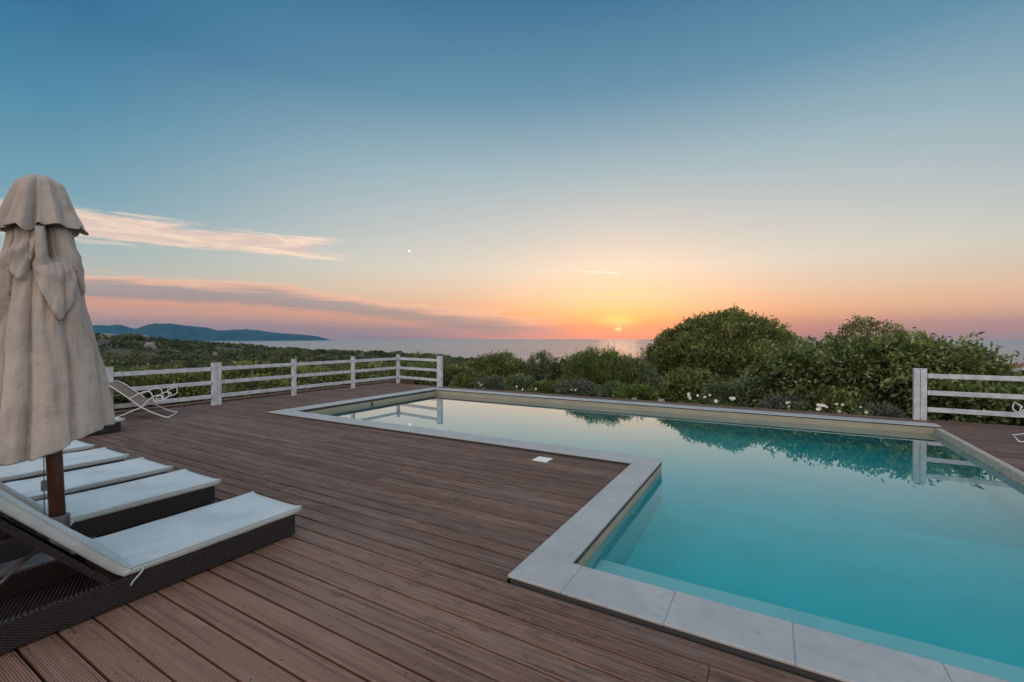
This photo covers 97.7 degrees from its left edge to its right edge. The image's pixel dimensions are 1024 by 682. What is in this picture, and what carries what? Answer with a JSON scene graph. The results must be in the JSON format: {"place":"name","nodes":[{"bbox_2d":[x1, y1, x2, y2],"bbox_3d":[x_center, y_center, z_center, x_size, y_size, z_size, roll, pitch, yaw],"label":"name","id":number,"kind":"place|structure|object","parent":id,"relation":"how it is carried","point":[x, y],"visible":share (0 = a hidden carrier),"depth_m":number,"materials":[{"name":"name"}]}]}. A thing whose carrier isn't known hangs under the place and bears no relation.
{"place":"outdoors","nodes":[
{"label":"outdoors","id":0,"kind":"place"},
{"bbox_2d":[93,325,273,333],"bbox_3d":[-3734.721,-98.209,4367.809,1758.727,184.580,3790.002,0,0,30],"label":"mountains","id":1,"kind":"structure","parent":0,"point":[111,329],"depth_m":4396.32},
{"bbox_2d":[116,323,330,340],"bbox_3d":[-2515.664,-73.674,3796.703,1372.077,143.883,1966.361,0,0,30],"label":"headland","id":2,"kind":"structure","parent":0,"point":[170,331],"depth_m":3666.50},
{"bbox_2d":[14,339,715,681],"bbox_3d":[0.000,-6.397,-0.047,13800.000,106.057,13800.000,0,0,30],"label":"ground","id":3,"kind":"structure","parent":0,"point":[124,351],"depth_m":124.20,"materials":[{"name":"soil"}]},
{"bbox_2d":[98,333,116,339],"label":"rock outcrop","id":4,"kind":"object","parent":3,"relation":"on","point":[106,334],"visible":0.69,"depth_m":139.98,"materials":[{"name":"grey stone"}]},
{"bbox_2d":[104,362,149,371],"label":"macchia shrub","id":5,"kind":"object","parent":3,"relation":"on","point":[115,369],"depth_m":18.01,"materials":[{"name":"green plant"}]},
{"bbox_2d":[113,369,176,410],"bbox_3d":[-10.136,1.472,11.059,2.737,1.700,2.917,0,0,-6],"label":"macchia shrub","id":6,"kind":"object","parent":3,"relation":"on","point":[120,398],"visible":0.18,"depth_m":11.11,"materials":[{"name":"green plant"}]},
{"bbox_2d":[144,342,156,348],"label":"rock outcrop","id":7,"kind":"object","parent":3,"relation":"on","point":[151,344],"visible":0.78,"depth_m":131.75,"materials":[{"name":"grey stone"}]},
{"bbox_2d":[125,365,195,375],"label":"macchia shrub","id":8,"kind":"object","parent":3,"relation":"on","point":[157,368],"visible":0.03,"depth_m":16.86,"materials":[{"name":"green plant"}]},
{"bbox_2d":[131,363,224,408],"bbox_3d":[-9.623,1.480,12.725,2.587,1.739,2.722,0,0,8],"label":"macchia shrub","id":9,"kind":"object","parent":3,"relation":"on","point":[175,378],"visible":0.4,"depth_m":12.22,"materials":[{"name":"green plant"}]},
{"bbox_2d":[184,370,226,387],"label":"macchia shrub","id":10,"kind":"object","parent":3,"relation":"on","point":[205,375],"visible":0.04,"depth_m":17.16,"materials":[{"name":"green plant"}]},
{"bbox_2d":[114,379,413,414],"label":"kerb wall","id":11,"kind":"structure","parent":3,"relation":"on","point":[407,381],"depth_m":12.10,"materials":[{"name":"grey concrete"}]},
{"bbox_2d":[222,370,308,398],"bbox_3d":[-7.818,1.610,14.065,2.769,1.348,2.632,0,1,44],"label":"macchia shrub","id":12,"kind":"object","parent":3,"relation":"on","point":[253,385],"visible":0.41,"depth_m":13.69,"materials":[{"name":"green plant"}]},
{"bbox_2d":[222,360,317,392],"bbox_3d":[-8.844,1.540,16.189,3.234,2.084,3.073,0,0,-4],"label":"macchia shrub","id":13,"kind":"object","parent":3,"relation":"on","point":[235,373],"visible":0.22,"depth_m":15.92,"materials":[{"name":"green plant"}]},
{"bbox_2d":[296,361,320,383],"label":"macchia shrub","id":14,"kind":"object","parent":3,"relation":"on","point":[317,381],"visible":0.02,"depth_m":22.38,"materials":[{"name":"green plant"}]},
{"bbox_2d":[305,376,318,388],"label":"macchia shrub","id":15,"kind":"object","parent":3,"relation":"on","point":[314,382],"visible":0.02,"depth_m":18.53,"materials":[{"name":"green plant"}]},
{"bbox_2d":[303,364,334,376],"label":"macchia shrub","id":16,"kind":"object","parent":3,"relation":"on","point":[316,369],"visible":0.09,"depth_m":29.13,"materials":[{"name":"green plant"}]},
{"bbox_2d":[315,375,326,387],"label":"macchia shrub","id":17,"kind":"object","parent":3,"relation":"on","point":[323,377],"visible":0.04,"depth_m":24.41,"materials":[{"name":"green plant"}]},
{"bbox_2d":[318,357,393,387],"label":"macchia shrub","id":18,"kind":"object","parent":3,"relation":"on","point":[347,376],"visible":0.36,"depth_m":17.37,"materials":[{"name":"green plant"}]},
{"bbox_2d":[94,333,618,380],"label":"scrubland","id":19,"kind":"structure","parent":3,"relation":"on","point":[176,359],"depth_m":128.28,"materials":[{"name":"green plant"}]},
{"bbox_2d":[383,365,405,379],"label":"macchia shrub","id":20,"kind":"object","parent":3,"relation":"on","point":[392,372],"visible":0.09,"depth_m":24.55,"materials":[{"name":"green plant"}]},
{"bbox_2d":[379,350,457,371],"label":"wispy shrub","id":21,"kind":"object","parent":3,"relation":"on","point":[402,363],"visible":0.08,"depth_m":29.62,"materials":[{"name":"green plant"}]},
{"bbox_2d":[400,360,458,384],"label":"macchia shrub","id":22,"kind":"object","parent":3,"relation":"on","point":[420,373],"visible":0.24,"depth_m":21.05,"materials":[{"name":"green plant"}]},
{"bbox_2d":[428,364,472,386],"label":"shrub","id":23,"kind":"object","parent":3,"relation":"on","point":[449,375],"visible":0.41,"depth_m":19.44,"materials":[{"name":"green plant"}]},
{"bbox_2d":[448,371,487,388],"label":"shrub","id":24,"kind":"object","parent":3,"relation":"on","point":[463,380],"visible":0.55,"depth_m":17.27,"materials":[{"name":"green plant"}]},
{"bbox_2d":[472,374,507,389],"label":"shrub","id":25,"kind":"object","parent":3,"relation":"on","point":[492,382],"visible":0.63,"depth_m":16.27,"materials":[{"name":"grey plant"}]},
{"bbox_2d":[454,348,542,379],"bbox_3d":[-0.748,1.458,20.685,4.568,2.277,3.033,0,0,30],"label":"wide bush","id":26,"kind":"object","parent":3,"relation":"on","point":[504,364],"visible":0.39,"depth_m":20.11,"materials":[{"name":"green plant"}]},
{"bbox_2d":[497,373,539,391],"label":"shrub","id":27,"kind":"object","parent":3,"relation":"on","point":[521,381],"visible":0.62,"depth_m":15.61,"materials":[{"name":"green plant"}]},
{"bbox_2d":[524,348,554,381],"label":"round shrub","id":28,"kind":"object","parent":3,"relation":"on","point":[541,356],"visible":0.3,"depth_m":20.26,"materials":[{"name":"green plant"}]},
{"bbox_2d":[527,378,561,393],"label":"shrub","id":29,"kind":"object","parent":3,"relation":"on","point":[545,386],"visible":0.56,"depth_m":14.76,"materials":[{"name":"green plant"}]},
{"bbox_2d":[536,357,576,380],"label":"branchy bush","id":30,"kind":"object","parent":3,"relation":"on","point":[555,373],"visible":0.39,"depth_m":18.27,"materials":[{"name":"green plant"}]},
{"bbox_2d":[552,377,597,396],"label":"shrub","id":31,"kind":"object","parent":3,"relation":"on","point":[583,387],"visible":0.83,"depth_m":14.12,"materials":[{"name":"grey plant"}]},
{"bbox_2d":[555,343,639,390],"bbox_3d":[3.134,1.188,15.886,3.310,2.278,2.481,0,0,30],"label":"willowy shrub","id":32,"kind":"object","parent":3,"relation":"on","point":[601,369],"visible":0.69,"depth_m":15.44,"materials":[{"name":"green plant"}]},
{"bbox_2d":[591,380,627,397],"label":"shrub","id":33,"kind":"object","parent":3,"relation":"on","point":[605,390],"visible":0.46,"depth_m":13.70,"materials":[{"name":"green plant"}]},
{"bbox_2d":[612,380,659,400],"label":"shrub","id":34,"kind":"object","parent":3,"relation":"on","point":[639,391],"visible":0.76,"depth_m":12.91,"materials":[{"name":"green plant"}]},
{"bbox_2d":[618,352,664,389],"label":"willowy shrub","id":35,"kind":"object","parent":3,"relation":"on","point":[645,374],"visible":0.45,"depth_m":15.10,"materials":[{"name":"green plant"}]},
{"bbox_2d":[679,392,698,403],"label":"daisy plant","id":36,"kind":"object","parent":3,"relation":"on","point":[689,397],"visible":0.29,"depth_m":11.23,"materials":[{"name":"green plant"}]},
{"bbox_2d":[653,365,725,403],"bbox_3d":[5.509,1.503,13.730,1.855,1.556,2.311,0,1,-33],"label":"shrub","id":37,"kind":"object","parent":3,"relation":"on","point":[679,385],"visible":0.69,"depth_m":13.50,"materials":[{"name":"green plant"}]},
{"bbox_2d":[699,394,722,405],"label":"daisy plant","id":38,"kind":"object","parent":3,"relation":"on","point":[716,401],"visible":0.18,"depth_m":10.90,"materials":[{"name":"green plant"}]},
{"bbox_2d":[640,303,814,391],"bbox_3d":[8.825,0.519,18.473,7.261,4.274,6.550,0,0,30],"label":"round tree","id":39,"kind":"object","parent":3,"relation":"on","point":[725,343],"visible":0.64,"depth_m":17.05,"materials":[{"name":"green plant"}]},
{"bbox_2d":[721,397,743,406],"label":"daisy plant","id":40,"kind":"object","parent":3,"relation":"on","point":[731,403],"visible":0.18,"depth_m":10.66,"materials":[{"name":"green plant"}]},
{"bbox_2d":[698,373,767,407],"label":"shrub","id":41,"kind":"object","parent":3,"relation":"on","point":[732,388],"visible":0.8,"depth_m":12.26,"materials":[{"name":"green plant"}]},
{"bbox_2d":[728,365,807,390],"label":"shrub","id":42,"kind":"object","parent":3,"relation":"on","point":[742,372],"visible":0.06,"depth_m":13.60,"materials":[{"name":"green plant"}]},
{"bbox_2d":[756,391,812,411],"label":"shrub","id":43,"kind":"object","parent":3,"relation":"on","point":[774,401],"visible":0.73,"depth_m":11.06,"materials":[{"name":"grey plant"}]},
{"bbox_2d":[816,404,833,412],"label":"daisy plant","id":44,"kind":"object","parent":3,"relation":"on","point":[819,408],"visible":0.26,"depth_m":9.93,"materials":[{"name":"white plant"}]},
{"bbox_2d":[798,385,870,413],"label":"shrub","id":45,"kind":"object","parent":3,"relation":"on","point":[831,397],"visible":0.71,"depth_m":10.62,"materials":[{"name":"green plant"}]},
{"bbox_2d":[835,403,853,414],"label":"daisy plant","id":46,"kind":"object","parent":3,"relation":"on","point":[839,410],"visible":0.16,"depth_m":9.58,"materials":[{"name":"green plant"}]},
{"bbox_2d":[852,406,870,415],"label":"daisy plant","id":47,"kind":"object","parent":3,"relation":"on","point":[860,413],"visible":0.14,"depth_m":9.40,"materials":[{"name":"green plant"}]},
{"bbox_2d":[822,315,909,342],"bbox_3d":[17.486,0.876,22.031,4.951,4.608,3.652,0,0,30],"label":"dome tree","id":48,"kind":"object","parent":3,"relation":"on","point":[850,329],"visible":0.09,"depth_m":21.80,"materials":[{"name":"green plant"}]},
{"bbox_2d":[827,329,910,393],"bbox_3d":[10.672,1.013,12.668,3.380,2.735,3.213,0,0,30],"label":"fig bush","id":49,"kind":"object","parent":3,"relation":"on","point":[878,337],"depth_m":12.33,"materials":[{"name":"green plant"}]},
{"bbox_2d":[741,326,1023,420],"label":"fig bush","id":50,"kind":"object","parent":3,"relation":"on","point":[889,362],"visible":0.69,"depth_m":11.05,"materials":[{"name":"green plant"}]},
{"bbox_2d":[853,400,911,417],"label":"shrub","id":51,"kind":"object","parent":3,"relation":"on","point":[884,410],"visible":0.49,"depth_m":9.97,"materials":[{"name":"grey plant"}]},
{"bbox_2d":[890,368,1023,425],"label":"leafy bush","id":52,"kind":"object","parent":3,"relation":"on","point":[957,402],"visible":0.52,"depth_m":9.57,"materials":[{"name":"green plant"}]},
{"bbox_2d":[957,381,1023,425],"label":"leafy bush","id":53,"kind":"object","parent":3,"relation":"on","point":[1019,385],"visible":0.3,"depth_m":9.20,"materials":[{"name":"green plant"}]},
{"bbox_2d":[991,362,1023,375],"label":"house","id":54,"kind":"structure","parent":3,"relation":"on","point":[1020,365],"depth_m":24.85,"materials":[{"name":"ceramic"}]},
{"bbox_2d":[0,383,1023,681],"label":"deck","id":55,"kind":"structure","parent":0,"point":[396,557],"depth_m":2.95,"materials":[{"name":"brown wood"}]},
{"bbox_2d":[0,174,115,575],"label":"parasol","id":56,"kind":"object","parent":55,"relation":"on","point":[55,397],"visible":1,"depth_m":2.97,"materials":[{"name":"beige fabric"}]},
{"bbox_2d":[0,447,129,482],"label":"sun lounger","id":57,"kind":"object","parent":55,"relation":"on","point":[72,461],"visible":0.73,"depth_m":4.93,"materials":[{"name":"fabric"}]},
{"bbox_2d":[41,440,94,457],"bbox_3d":[-6.243,1.419,4.999,0.724,0.289,2.219,0,0,30],"label":"sun lounger","id":58,"kind":"object","parent":55,"relation":"on","point":[75,446],"visible":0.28,"depth_m":5.70,"materials":[{"name":"fabric"}]},
{"bbox_2d":[0,457,172,515],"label":"sun lounger","id":59,"kind":"object","parent":55,"relation":"on","point":[90,478],"visible":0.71,"depth_m":4.43,"materials":[{"name":"fabric"}]},
{"bbox_2d":[87,417,124,435],"bbox_3d":[-7.487,1.405,6.884,0.724,0.289,2.219,0,0,30],"label":"sun lounger","id":60,"kind":"object","parent":55,"relation":"on","point":[116,427],"visible":0.04,"depth_m":7.54,"materials":[{"name":"wicker"}]},
{"bbox_2d":[0,469,221,563],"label":"sun lounger","id":61,"kind":"object","parent":55,"relation":"on","point":[102,511],"visible":0.79,"depth_m":3.82,"materials":[{"name":"fabric"}]},
{"bbox_2d":[108,380,177,417],"bbox_3d":[-7.494,1.166,9.002,1.121,0.736,0.681,0,0,-25],"label":"sling chair","id":62,"kind":"object","parent":55,"relation":"on","point":[126,391],"visible":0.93,"depth_m":8.96,"materials":[{"name":"white fabric"}]},
{"bbox_2d":[0,490,301,653],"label":"sun lounger","id":63,"kind":"object","parent":55,"relation":"on","point":[87,579],"visible":1,"depth_m":2.79,"materials":[{"name":"fabric"}]},
{"bbox_2d":[106,354,442,408],"bbox_3d":[-6.639,1.181,9.234,2.277,1.303,14.242,0,0,30],"label":"fence","id":64,"kind":"object","parent":55,"relation":"on","point":[216,382],"visible":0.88,"depth_m":11.54,"materials":[{"name":"white paint"}]},
{"bbox_2d":[533,456,552,461],"bbox_3d":[0.401,1.551,5.865,0.210,0.011,0.210,0,0,30],"label":"skimmer lid","id":65,"kind":"object","parent":55,"relation":"on","point":[542,459],"visible":1,"depth_m":5.84,"materials":[{"name":"plastic"}]},
{"bbox_2d":[117,383,1012,425],"bbox_3d":[0.434,1.741,3.244,21.080,0.330,17.230,0,0,30],"label":"deck edging","id":66,"kind":"object","parent":55,"relation":"attached to","point":[562,394],"visible":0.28,"depth_m":10.73,"materials":[{"name":"brown wood"}]},
{"bbox_2d":[268,387,1023,681],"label":"swimming pool","id":67,"kind":"structure","parent":55,"relation":"in","point":[553,566],"depth_m":2.87,"materials":[{"name":"stone"}]},
{"bbox_2d":[318,394,1023,681],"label":"water","id":68,"kind":"structure","parent":67,"relation":"in","point":[911,543],"depth_m":4.16,"materials":[{"name":"teal liquid"}]},
{"bbox_2d":[912,368,1023,420],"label":"fence","id":69,"kind":"object","parent":55,"relation":"on","point":[921,392],"visible":0.81,"depth_m":8.49,"materials":[{"name":"white paint"}]},
{"bbox_2d":[1012,401,1023,442],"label":"sling chair","id":70,"kind":"object","parent":55,"relation":"on","point":[1020,412],"visible":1,"depth_m":7.19,"materials":[{"name":"white metal"}]},
{"bbox_2d":[0,0,1023,339],"label":"sky","id":71,"kind":"structure","parent":0,"point":[328,169],"materials":[{"name":"blue"}]},
{"bbox_2d":[199,339,1023,372],"bbox_3d":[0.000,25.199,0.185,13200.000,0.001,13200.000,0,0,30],"label":"sea","id":72,"kind":"structure","parent":0,"point":[523,349],"depth_m":1448.88,"materials":[{"name":"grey liquid"}]}
]}

